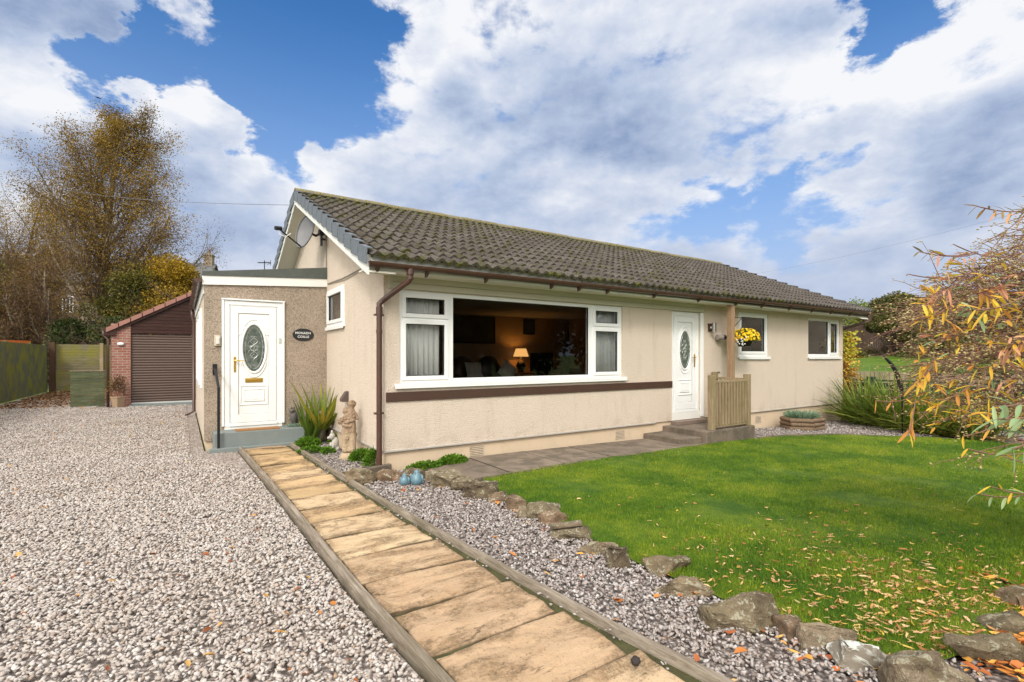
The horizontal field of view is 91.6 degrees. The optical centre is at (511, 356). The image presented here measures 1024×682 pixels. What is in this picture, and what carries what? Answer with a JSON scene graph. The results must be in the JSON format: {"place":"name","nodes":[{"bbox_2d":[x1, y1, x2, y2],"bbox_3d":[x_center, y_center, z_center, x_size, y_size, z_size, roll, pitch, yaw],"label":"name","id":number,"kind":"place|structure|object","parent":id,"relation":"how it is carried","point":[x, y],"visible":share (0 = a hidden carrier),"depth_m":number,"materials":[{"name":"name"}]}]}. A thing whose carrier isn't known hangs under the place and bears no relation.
{"place":"outdoors","nodes":[
{"label":"outdoors","id":0,"kind":"place"},
{"bbox_2d":[0,392,424,681],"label":"gravel driveway","id":1,"kind":"structure","parent":0,"point":[229,458],"depth_m":3.03,"materials":[{"name":"gravel"}]},
{"bbox_2d":[0,340,46,403],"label":"side fence","id":2,"kind":"object","parent":1,"relation":"on","point":[23,370],"visible":0.99,"depth_m":17.07,"materials":[{"name":"wood"}]},
{"bbox_2d":[49,342,55,391],"bbox_3d":[-18.898,0.420,20.454,0.180,2.060,0.180,0,0,-34],"label":"fence corner post","id":3,"kind":"object","parent":1,"relation":"on","point":[52,366],"visible":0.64,"depth_m":20.39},
{"bbox_2d":[0,389,110,408],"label":"fallen leaves","id":4,"kind":"object","parent":1,"relation":"on","point":[60,397],"visible":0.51,"depth_m":16.13,"materials":[{"name":"plant"}]},
{"bbox_2d":[56,343,110,390],"bbox_3d":[-17.697,0.430,21.321,3.179,2.040,0.154,0,0,-34],"label":"fence","id":5,"kind":"object","parent":1,"relation":"on","point":[93,357],"visible":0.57,"depth_m":20.96,"materials":[{"name":"wood"}]},
{"bbox_2d":[70,370,104,406],"bbox_3d":[-12.228,0.911,14.336,0.790,1.038,0.070,0,0,-34],"label":"fence panel","id":6,"kind":"object","parent":1,"relation":"on","point":[90,386],"visible":0.99,"depth_m":14.34,"materials":[{"name":"wood"}]},
{"bbox_2d":[106,373,128,407],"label":"potted shrub","id":7,"kind":"object","parent":1,"relation":"on","point":[117,401],"visible":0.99,"depth_m":14.14,"materials":[{"name":"plant"}]},
{"bbox_2d":[101,291,195,406],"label":"garage","id":8,"kind":"structure","parent":1,"relation":"on","point":[154,370],"depth_m":14.98,"materials":[{"name":"brick"}]},
{"bbox_2d":[131,334,191,402],"bbox_3d":[-9.478,0.340,15.872,4.242,2.020,0.018,0,0,-34],"label":"roller door","id":9,"kind":"structure","parent":8,"relation":"in","point":[161,365],"depth_m":15.09,"materials":[{"name":"metal"}]},
{"bbox_2d":[0,402,357,681],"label":"fallen leaves on drive","id":10,"kind":"object","parent":1,"relation":"on","point":[188,662],"visible":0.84,"depth_m":3.45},
{"bbox_2d":[213,364,219,448],"bbox_3d":[-4.580,0.780,7.706,0.060,1.340,0.454,0,0,-36],"label":"grab rail","id":11,"kind":"object","parent":1,"relation":"on","point":[218,402],"visible":1,"depth_m":7.54,"materials":[{"name":"black metal"}]},
{"bbox_2d":[209,426,308,453],"bbox_3d":[-4.020,1.317,8.055,1.520,0.305,0.489,0,0,-34],"label":"porch step","id":12,"kind":"object","parent":1,"relation":"on","point":[232,440],"visible":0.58,"depth_m":7.86,"materials":[{"name":"grey paint"}]},
{"bbox_2d":[244,445,701,681],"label":"garden path","id":13,"kind":"structure","parent":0,"point":[393,564],"depth_m":2.88,"materials":[{"name":"stone"}]},
{"bbox_2d":[1,355,1021,593],"bbox_3d":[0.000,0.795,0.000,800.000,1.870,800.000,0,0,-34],"label":"ground","id":14,"kind":"structure","parent":0,"point":[320,558],"depth_m":10.15,"materials":[{"name":"grey plant"}]},
{"bbox_2d":[0,258,56,342],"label":"hedge tree","id":15,"kind":"object","parent":14,"relation":"on","point":[10,278],"visible":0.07,"depth_m":24.64,"materials":[{"name":"brown plant"}]},
{"bbox_2d":[0,231,98,386],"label":"leaning tree","id":16,"kind":"object","parent":14,"relation":"on","point":[11,326],"visible":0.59,"depth_m":23.31,"materials":[{"name":"brown plant"}]},
{"bbox_2d":[0,142,102,338],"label":"bare tree","id":17,"kind":"object","parent":14,"relation":"on","point":[8,240],"visible":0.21,"depth_m":30.75,"materials":[{"name":"brown plant"}]},
{"bbox_2d":[37,317,92,385],"bbox_3d":[-21.155,-0.069,24.041,3.433,3.780,3.860,0,0,-34],"label":"evergreen shrub","id":18,"kind":"object","parent":14,"relation":"on","point":[71,327],"visible":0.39,"depth_m":23.60,"materials":[{"name":"green plant"}]},
{"bbox_2d":[82,314,126,384],"bbox_3d":[-18.457,-0.075,23.373,3.077,4.023,4.012,0,0,-34],"label":"evergreen shrub","id":19,"kind":"object","parent":14,"relation":"on","point":[98,338],"visible":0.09,"depth_m":22.94,"materials":[{"name":"green plant"}]},
{"bbox_2d":[2,247,217,325],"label":"stone villa","id":20,"kind":"object","parent":14,"relation":"on","point":[211,264],"visible":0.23,"depth_m":52.21,"materials":[{"name":"stone"}]},
{"bbox_2d":[0,96,237,322],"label":"birch tree","id":21,"kind":"object","parent":14,"relation":"on","point":[92,252],"visible":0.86,"depth_m":25.47,"materials":[{"name":"brown plant"}]},
{"bbox_2d":[67,257,186,344],"bbox_3d":[-18.390,-1.630,25.404,6.773,7.438,7.297,0,0,-34],"label":"olive tree","id":22,"kind":"object","parent":14,"relation":"on","point":[123,292],"visible":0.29,"depth_m":24.40,"materials":[{"name":"green plant"}]},
{"bbox_2d":[99,252,206,335],"bbox_3d":[-17.811,-1.450,26.421,8.645,8.021,7.176,0,0,-34],"label":"gold tree","id":23,"kind":"object","parent":14,"relation":"on","point":[178,281],"visible":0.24,"depth_m":25.35,"materials":[{"name":"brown plant"}]},
{"bbox_2d":[239,447,299,523],"bbox_3d":[-3.129,1.438,6.172,0.052,0.103,4.257,0,0,-35],"label":"timber edging","id":24,"kind":"object","parent":14,"relation":"on","point":[283,500],"visible":0.88,"depth_m":5.42,"materials":[{"name":"wood"}]},
{"bbox_2d":[295,513,454,681],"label":"timber edging","id":25,"kind":"object","parent":14,"relation":"on","point":[418,659],"visible":0.94,"depth_m":2.75,"materials":[{"name":"wood"}]},
{"bbox_2d":[185,188,874,469],"bbox_3d":[0.701,-0.720,12.863,15.283,5.040,9.333,0,0,-34],"label":"bungalow","id":26,"kind":"object","parent":14,"relation":"on","point":[355,280],"visible":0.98,"depth_m":8.41,"materials":[{"name":"paint"}]},
{"bbox_2d":[196,308,201,387],"bbox_3d":[-6.022,-0.150,9.602,0.088,1.400,2.100,0,0,-34],"label":"window","id":27,"kind":"structure","parent":26,"relation":"in","point":[199,317],"depth_m":8.76,"materials":[{"name":"white plastic"}]},
{"bbox_2d":[224,300,281,426],"bbox_3d":[-4.241,0.105,8.180,0.850,2.030,0.138,0,0,-34],"label":"door","id":28,"kind":"structure","parent":26,"relation":"in","point":[252,330],"depth_m":8.17,"materials":[{"name":"white plastic"}]},
{"bbox_2d":[274,215,325,247],"bbox_3d":[-3.718,-2.222,8.707,0.854,0.629,0.532,0,0,-34],"label":"satellite dish","id":29,"kind":"object","parent":26,"relation":"attached to","point":[305,231],"visible":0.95,"depth_m":8.83,"materials":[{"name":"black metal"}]},
{"bbox_2d":[293,329,313,340],"bbox_3d":[-3.611,-0.385,8.607,0.344,0.216,0.019,0,0,-34],"label":"name plaque","id":30,"kind":"object","parent":26,"relation":"attached to","point":[303,334],"visible":1,"depth_m":8.60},
{"bbox_2d":[325,284,344,330],"bbox_3d":[-2.944,-0.804,8.318,0.095,0.692,1.146,0,0,-34],"label":"window","id":31,"kind":"structure","parent":26,"relation":"in","point":[338,323],"depth_m":8.25,"materials":[{"name":"white plastic"}]},
{"bbox_2d":[406,298,438,374],"bbox_3d":[-1.279,-0.225,6.780,0.620,1.450,0.050,0,0,-34],"label":"curtain","id":32,"kind":"object","parent":26,"relation":"hanging from","point":[422,349],"visible":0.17,"depth_m":6.80,"materials":[{"name":"fabric"}]},
{"bbox_2d":[453,315,494,343],"bbox_3d":[-0.921,-0.660,12.088,1.190,0.660,0.028,0,0,-34],"label":"picture frame","id":33,"kind":"object","parent":26,"relation":"attached to","point":[474,329],"visible":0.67,"depth_m":12.08,"materials":[{"name":"black metal"}]},
{"bbox_2d":[453,356,524,376],"bbox_3d":[-0.645,0.500,10.910,1.737,1.060,1.000,0,0,-34],"label":"sofa","id":34,"kind":"object","parent":26,"relation":"on","point":[490,365],"visible":0.29,"depth_m":11.11,"materials":[{"name":"fabric"}]},
{"bbox_2d":[464,362,482,376],"bbox_3d":[-0.798,0.310,10.569,0.420,0.399,0.196,0,0,-39],"label":"cushion","id":35,"kind":"object","parent":34,"relation":"on","point":[474,369],"visible":0.75,"depth_m":10.50,"materials":[{"name":"fabric"}]},
{"bbox_2d":[498,359,517,375],"bbox_3d":[-0.094,0.310,11.036,0.586,0.573,0.195,0,0,-34],"label":"cushion","id":36,"kind":"object","parent":34,"relation":"on","point":[507,368],"visible":0.84,"depth_m":10.97,"materials":[{"name":"fabric"}]},
{"bbox_2d":[394,290,626,388],"bbox_3d":[0.224,-0.234,7.608,4.220,1.292,0.145,0,0,-34],"label":"window","id":37,"kind":"structure","parent":26,"relation":"in","point":[445,319],"depth_m":7.07,"materials":[{"name":"white plastic"}]},
{"bbox_2d":[523,319,534,334],"bbox_3d":[0.442,-0.782,12.991,0.352,0.401,0.028,0,0,-34],"label":"picture frame","id":38,"kind":"object","parent":26,"relation":"attached to","point":[528,326],"visible":1,"depth_m":12.98,"materials":[{"name":"black metal"}]},
{"bbox_2d":[596,311,614,370],"bbox_3d":[1.603,-0.225,8.690,0.530,1.450,0.050,0,0,-34],"label":"curtain","id":39,"kind":"object","parent":26,"relation":"hanging from","point":[605,351],"visible":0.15,"depth_m":8.71,"materials":[{"name":"fabric"}]},
{"bbox_2d":[672,311,698,412],"bbox_3d":[3.372,0.097,9.699,0.850,1.945,0.138,0,0,-34],"label":"door","id":40,"kind":"structure","parent":26,"relation":"in","point":[685,325],"depth_m":9.71,"materials":[{"name":"white plastic"}]},
{"bbox_2d":[738,312,770,358],"bbox_3d":[5.315,-0.459,10.977,1.210,1.022,0.135,0,0,-34],"label":"window","id":41,"kind":"structure","parent":26,"relation":"in","point":[755,321],"depth_m":11.06,"materials":[{"name":"white plastic"}]},
{"bbox_2d":[807,318,841,358],"bbox_3d":[7.974,-0.459,12.739,1.710,1.022,0.135,0,0,-34],"label":"window","id":42,"kind":"structure","parent":26,"relation":"in","point":[823,334],"depth_m":12.77,"materials":[{"name":"white plastic"}]},
{"bbox_2d":[841,330,867,419],"bbox_3d":[9.064,0.492,13.428,0.604,2.458,1.188,0,0,-34],"label":"creeper","id":43,"kind":"object","parent":26,"relation":"attached to","point":[848,353],"visible":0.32,"depth_m":13.24,"materials":[{"name":"yellow plant"}]},
{"bbox_2d":[483,433,884,480],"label":"lawn kerb","id":44,"kind":"structure","parent":14,"relation":"on","point":[501,474],"depth_m":7.73,"materials":[{"name":"concrete"}]},
{"bbox_2d":[643,418,754,443],"bbox_3d":[3.673,1.387,9.327,2.470,0.345,0.948,0,0,-34],"label":"doorstep","id":45,"kind":"object","parent":14,"relation":"on","point":[689,431],"depth_m":8.94,"materials":[{"name":"concrete"}]},
{"bbox_2d":[707,372,750,430],"bbox_3d":[3.793,0.792,9.380,1.292,0.984,0.855,0,0,-34],"label":"railing","id":46,"kind":"object","parent":45,"relation":"on","point":[728,404],"visible":1,"depth_m":8.96,"materials":[{"name":"wood"}]},
{"bbox_2d":[727,305,734,382],"bbox_3d":[4.350,0.125,9.890,0.110,2.318,0.110,0,0,-34],"label":"canopy post","id":47,"kind":"object","parent":45,"relation":"on","point":[730,340],"visible":0.56,"depth_m":9.85,"materials":[{"name":"wood"}]},
{"bbox_2d":[843,296,877,351],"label":"distant tree","id":48,"kind":"object","parent":14,"relation":"on","point":[854,321],"visible":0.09,"depth_m":44.40,"materials":[{"name":"green plant"}]},
{"bbox_2d":[852,290,948,357],"bbox_3d":[25.947,-1.456,33.110,7.325,6.091,5.993,0,0,-34],"label":"spreading tree","id":49,"kind":"object","parent":14,"relation":"on","point":[874,326],"visible":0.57,"depth_m":31.94,"materials":[{"name":"green plant"}]},
{"bbox_2d":[843,321,988,353],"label":"hedge","id":50,"kind":"object","parent":14,"relation":"on","point":[865,337],"visible":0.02,"depth_m":40.18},
{"bbox_2d":[841,376,1023,428],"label":"slatted fence","id":51,"kind":"object","parent":14,"relation":"on","point":[871,380],"visible":0.07,"depth_m":12.39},
{"bbox_2d":[844,371,1023,402],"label":"paling fence","id":52,"kind":"object","parent":14,"relation":"on","point":[865,373],"visible":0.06,"depth_m":16.96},
{"bbox_2d":[939,306,1023,355],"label":"spreading tree","id":53,"kind":"object","parent":14,"relation":"on","point":[952,339],"visible":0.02,"depth_m":29.32,"materials":[{"name":"brown plant"}]},
{"bbox_2d":[0,0,1023,305],"label":"sky","id":54,"kind":"structure","parent":0,"point":[760,137],"materials":[{"name":"blue"}]},
{"bbox_2d":[515,372,533,374],"bbox_3d":[0.231,0.710,12.475,0.600,0.640,0.580,0,0,-34],"label":"side table","id":55,"kind":"object","parent":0,"point":[524,373],"visible":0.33,"depth_m":12.23,"materials":[{"name":"wood"}]},
{"bbox_2d":[513,349,528,372],"bbox_3d":[0.225,0.089,12.483,0.392,0.599,0.392,0,0,-34],"label":"table lamp","id":56,"kind":"object","parent":55,"relation":"on","point":[520,364],"visible":1,"depth_m":12.38,"materials":[{"name":"beige metal"}]},
{"bbox_2d":[530,353,552,374],"bbox_3d":[0.716,0.465,12.232,0.674,1.130,0.200,0,0,-34],"label":"television","id":57,"kind":"object","parent":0,"point":[541,363],"visible":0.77,"depth_m":12.18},
{"bbox_2d":[426,439,701,481],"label":"concrete path","id":58,"kind":"structure","parent":0,"point":[515,461],"depth_m":7.07,"materials":[{"name":"concrete"}]},
{"bbox_2d":[404,459,442,470],"bbox_3d":[-1.121,1.383,6.332,0.576,0.151,0.245,0,0,-34],"label":"herb mound","id":59,"kind":"object","parent":58,"relation":"on","point":[424,465],"visible":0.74,"depth_m":6.31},
{"bbox_2d":[438,453,468,464],"bbox_3d":[-0.810,1.369,6.630,0.529,0.173,0.237,0,0,-34],"label":"herb mound","id":60,"kind":"object","parent":58,"relation":"on","point":[454,458],"visible":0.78,"depth_m":6.59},
{"bbox_2d":[299,440,1023,681],"bbox_3d":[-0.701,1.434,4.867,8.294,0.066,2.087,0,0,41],"label":"border gravel","id":61,"kind":"structure","parent":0,"point":[665,607],"depth_m":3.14,"materials":[{"name":"gravel"}]},
{"bbox_2d":[295,436,321,447],"bbox_3d":[-3.310,1.362,8.056,0.454,0.195,0.380,0,0,-34],"label":"herb mound","id":62,"kind":"object","parent":61,"relation":"on","point":[303,441],"visible":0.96,"depth_m":7.98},
{"bbox_2d":[288,397,330,437],"bbox_3d":[-3.336,1.038,8.417,0.912,0.817,1.166,0,0,-34],"label":"strap leaf plant","id":63,"kind":"object","parent":61,"relation":"on","point":[309,428],"visible":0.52,"depth_m":8.24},
{"bbox_2d":[315,411,325,440],"bbox_3d":[-3.319,1.190,8.573,0.251,0.520,0.249,0,0,-34],"label":"stone urn","id":64,"kind":"object","parent":61,"relation":"on","point":[321,435],"visible":0.27,"depth_m":8.52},
{"bbox_2d":[290,381,337,429],"bbox_3d":[-3.046,0.751,8.303,1.035,0.949,1.090,0,0,26],"label":"strap leaf plant","id":65,"kind":"object","parent":64,"relation":"in","point":[328,418],"visible":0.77,"depth_m":8.26,"materials":[{"name":"green plant"}]},
{"bbox_2d":[290,443,367,493],"bbox_3d":[-2.643,1.438,6.764,0.057,0.104,3.809,0,0,-36],"label":"timber edging","id":66,"kind":"object","parent":61,"relation":"on","point":[353,483],"visible":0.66,"depth_m":6.20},
{"bbox_2d":[337,400,358,460],"bbox_3d":[-2.309,1.028,7.008,0.268,0.845,0.224,0,0,-34],"label":"couple statue","id":67,"kind":"object","parent":61,"relation":"on","point":[347,420],"visible":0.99,"depth_m":6.96,"materials":[{"name":"stone"}]},
{"bbox_2d":[347,447,368,462],"bbox_3d":[-2.075,1.360,6.919,0.435,0.210,0.296,0,0,-34],"label":"herb mound","id":68,"kind":"object","parent":61,"relation":"on","point":[360,452],"visible":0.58,"depth_m":6.84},
{"bbox_2d":[345,468,375,485],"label":"border stone","id":69,"kind":"object","parent":61,"relation":"on","point":[360,475],"visible":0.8,"depth_m":5.64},
{"bbox_2d":[361,446,375,466],"bbox_3d":[-1.812,1.322,6.662,0.423,0.288,0.318,0,0,-34],"label":"herb mound","id":70,"kind":"object","parent":61,"relation":"on","point":[367,460],"visible":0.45,"depth_m":6.57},
{"bbox_2d":[377,469,400,484],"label":"border stone","id":71,"kind":"object","parent":61,"relation":"on","point":[383,475],"visible":0.56,"depth_m":5.69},
{"bbox_2d":[430,468,464,489],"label":"border stone","id":72,"kind":"object","parent":61,"relation":"on","point":[443,477],"visible":0.68,"depth_m":5.46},
{"bbox_2d":[451,477,478,491],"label":"border stone","id":73,"kind":"object","parent":61,"relation":"on","point":[457,483],"visible":0.47,"depth_m":5.31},
{"bbox_2d":[365,489,581,615],"bbox_3d":[-0.576,1.438,3.994,0.064,0.103,3.116,0,0,-38],"label":"timber edging","id":74,"kind":"object","parent":61,"relation":"on","point":[554,596],"visible":0.67,"depth_m":3.44,"materials":[{"name":"wood"}]},
{"bbox_2d":[462,480,498,501],"bbox_3d":[-0.329,1.399,5.121,0.396,0.251,0.223,0,0,-1],"label":"border stone","id":75,"kind":"object","parent":61,"relation":"on","point":[482,490],"visible":0.57,"depth_m":5.04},
{"bbox_2d":[487,491,507,504],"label":"border stone","id":76,"kind":"object","parent":61,"relation":"on","point":[500,496],"visible":0.51,"depth_m":4.95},
{"bbox_2d":[504,493,526,510],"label":"border stone","id":77,"kind":"object","parent":61,"relation":"on","point":[513,501],"visible":0.64,"depth_m":4.70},
{"bbox_2d":[526,501,560,520],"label":"border stone","id":78,"kind":"object","parent":61,"relation":"on","point":[534,509],"visible":0.56,"depth_m":4.44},
{"bbox_2d":[538,510,567,526],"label":"border stone","id":79,"kind":"object","parent":61,"relation":"on","point":[545,517],"visible":0.5,"depth_m":4.29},
{"bbox_2d":[549,525,591,542],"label":"border stone","id":80,"kind":"object","parent":61,"relation":"on","point":[580,532],"visible":0.55,"depth_m":3.90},
{"bbox_2d":[550,520,581,529],"bbox_3d":[0.429,1.335,3.961,0.257,0.058,0.070,0,0,-1],"label":"stone sliver","id":81,"kind":"object","parent":80,"relation":"on","point":[566,524],"visible":1,"depth_m":3.93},
{"bbox_2d":[577,540,618,558],"bbox_3d":[0.630,1.429,3.658,0.326,0.178,0.145,0,0,-3],"label":"border stone","id":82,"kind":"object","parent":61,"relation":"on","point":[596,547],"visible":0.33,"depth_m":3.61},
{"bbox_2d":[605,545,630,571],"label":"border stone","id":83,"kind":"object","parent":61,"relation":"on","point":[616,557],"visible":0.71,"depth_m":3.39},
{"bbox_2d":[578,605,735,681],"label":"timber edging","id":84,"kind":"object","parent":61,"relation":"on","point":[688,666],"visible":0.75,"depth_m":2.40,"materials":[{"name":"wood"}]},
{"bbox_2d":[328,454,994,681],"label":"fallen leaves on gravel","id":85,"kind":"object","parent":61,"relation":"on","point":[968,659],"visible":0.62,"depth_m":2.35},
{"bbox_2d":[641,555,690,578],"bbox_3d":[1.057,1.432,3.361,0.336,0.173,0.212,0,0,1],"label":"border stone","id":86,"kind":"object","parent":61,"relation":"on","point":[659,565],"visible":0.82,"depth_m":3.33,"materials":[{"name":"stone"}]},
{"bbox_2d":[652,576,714,599],"bbox_3d":[1.032,1.432,3.082,0.396,0.181,0.228,0,0,6],"label":"border stone","id":87,"kind":"object","parent":61,"relation":"on","point":[685,586],"visible":0.67,"depth_m":3.00,"materials":[{"name":"stone"}]},
{"bbox_2d":[698,591,780,635],"bbox_3d":[1.245,1.405,2.689,0.462,0.244,0.221,0,0,-4],"label":"border stone","id":88,"kind":"object","parent":61,"relation":"on","point":[752,612],"visible":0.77,"depth_m":2.63,"materials":[{"name":"stone"}]},
{"bbox_2d":[771,614,801,645],"bbox_3d":[1.438,1.430,2.580,0.125,0.166,0.148,0,0,-4],"label":"border stone","id":89,"kind":"object","parent":61,"relation":"on","point":[785,624],"visible":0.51,"depth_m":2.55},
{"bbox_2d":[794,622,857,657],"bbox_3d":[1.554,1.423,2.505,0.315,0.202,0.187,0,0,1],"label":"border stone","id":90,"kind":"object","parent":61,"relation":"on","point":[813,634],"visible":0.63,"depth_m":2.46,"materials":[{"name":"stone"}]},
{"bbox_2d":[826,637,886,677],"bbox_3d":[1.653,1.424,2.338,0.300,0.177,0.164,0,0,2],"label":"border stone","id":91,"kind":"object","parent":61,"relation":"on","point":[854,656],"visible":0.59,"depth_m":2.29,"materials":[{"name":"stone"}]},
{"bbox_2d":[876,650,975,681],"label":"border stone","id":92,"kind":"object","parent":61,"relation":"on","point":[916,666],"visible":1,"depth_m":2.09,"materials":[{"name":"stone"}]},
{"bbox_2d":[942,632,1023,669],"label":"border stone","id":93,"kind":"object","parent":61,"relation":"on","point":[1002,646],"visible":0.74,"depth_m":2.31,"materials":[{"name":"stone"}]},
{"bbox_2d":[957,566,1023,681],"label":"fallen leaves by stones","id":94,"kind":"object","parent":61,"relation":"on","point":[1017,665],"visible":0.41,"depth_m":2.29,"materials":[{"name":"plant"}]},
{"bbox_2d":[975,610,1023,637],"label":"border stone","id":95,"kind":"object","parent":61,"relation":"on","point":[1012,621],"visible":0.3,"depth_m":2.58,"materials":[{"name":"stone"}]},
{"bbox_2d":[995,585,1023,606],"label":"border stone","id":96,"kind":"object","parent":61,"relation":"on","point":[1013,594],"visible":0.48,"depth_m":2.85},
{"bbox_2d":[483,434,1023,658],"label":"lawn","id":97,"kind":"structure","parent":0,"point":[731,509],"depth_m":4.53,"materials":[{"name":"plant"}]},
{"bbox_2d":[577,435,1023,655],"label":"fallen leaves","id":98,"kind":"object","parent":97,"relation":"on","point":[921,601],"visible":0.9,"depth_m":2.97,"materials":[{"name":"plant"}]},
{"bbox_2d":[861,196,1023,509],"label":"autumn shrub","id":99,"kind":"object","parent":97,"relation":"on","point":[1009,347],"visible":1,"depth_m":2.92,"materials":[{"name":"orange plant"}]},
{"bbox_2d":[755,420,1023,443],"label":"side bed","id":100,"kind":"object","parent":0,"point":[890,431],"visible":0.15,"depth_m":10.57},
{"bbox_2d":[780,416,825,430],"bbox_3d":[6.458,1.467,11.072,1.033,0.267,0.769,0,0,-34],"label":"hexagonal planter","id":101,"kind":"object","parent":100,"relation":"on","point":[812,424],"visible":0.85,"depth_m":10.76,"materials":[{"name":"wood"}]},
{"bbox_2d":[781,408,823,418],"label":"carnation foliage","id":102,"kind":"object","parent":101,"relation":"in","point":[808,414],"visible":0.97,"depth_m":10.93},
{"bbox_2d":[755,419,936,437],"bbox_3d":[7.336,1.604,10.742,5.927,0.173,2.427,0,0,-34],"label":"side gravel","id":103,"kind":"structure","parent":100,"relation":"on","point":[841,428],"depth_m":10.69,"materials":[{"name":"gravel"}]},
{"bbox_2d":[810,367,914,425],"bbox_3d":[8.657,0.915,12.254,2.985,1.459,3.146,0,0,1],"label":"crocosmia clump","id":104,"kind":"object","parent":100,"relation":"on","point":[842,409],"visible":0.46,"depth_m":12.09,"materials":[{"name":"plant"}]},
{"bbox_2d":[882,356,902,433],"bbox_3d":[7.948,0.788,10.407,0.454,1.665,0.086,0,0,2],"label":"arched ornament","id":105,"kind":"object","parent":100,"relation":"on","point":[890,363],"visible":0.73,"depth_m":10.39,"materials":[{"name":"black metal"}]},
{"bbox_2d":[811,366,984,430],"bbox_3d":[8.894,0.867,11.233,3.388,1.538,3.267,0,0,-34],"label":"crocosmia clump","id":106,"kind":"object","parent":100,"relation":"on","point":[875,416],"visible":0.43,"depth_m":11.20,"materials":[{"name":"plant"}]},
{"bbox_2d":[850,372,1009,436],"bbox_3d":[8.822,0.950,10.503,2.878,1.361,3.092,0,0,-34],"label":"crocosmia clump","id":107,"kind":"object","parent":100,"relation":"on","point":[921,421],"visible":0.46,"depth_m":10.26,"materials":[{"name":"plant"}]},
{"bbox_2d":[914,409,1023,441],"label":"leafy perennial","id":108,"kind":"object","parent":100,"relation":"on","point":[970,430],"visible":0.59,"depth_m":9.71,"materials":[{"name":"plant"}]},
{"bbox_2d":[948,390,1023,425],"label":"yellow shrub","id":109,"kind":"object","parent":100,"relation":"on","point":[982,408],"visible":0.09,"depth_m":9.71,"materials":[{"name":"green plant"}]},
{"bbox_2d":[843,356,1023,393],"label":"neighbour lawn","id":110,"kind":"structure","parent":0,"point":[872,362],"depth_m":28.04,"materials":[{"name":"plant"}]},
{"bbox_3d":[4.562,-0.681,10.030,0.396,0.280,0.024,0,0,-34],"label":"basket bracket","id":111,"kind":"object","parent":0,"visible":0},
{"bbox_2d":[735,319,760,346],"bbox_3d":[4.730,-0.485,10.115,0.676,0.554,0.586,0,0,-34],"label":"hanging basket","id":112,"kind":"object","parent":111,"relation":"hanging from","point":[746,337],"visible":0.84,"depth_m":9.95,"materials":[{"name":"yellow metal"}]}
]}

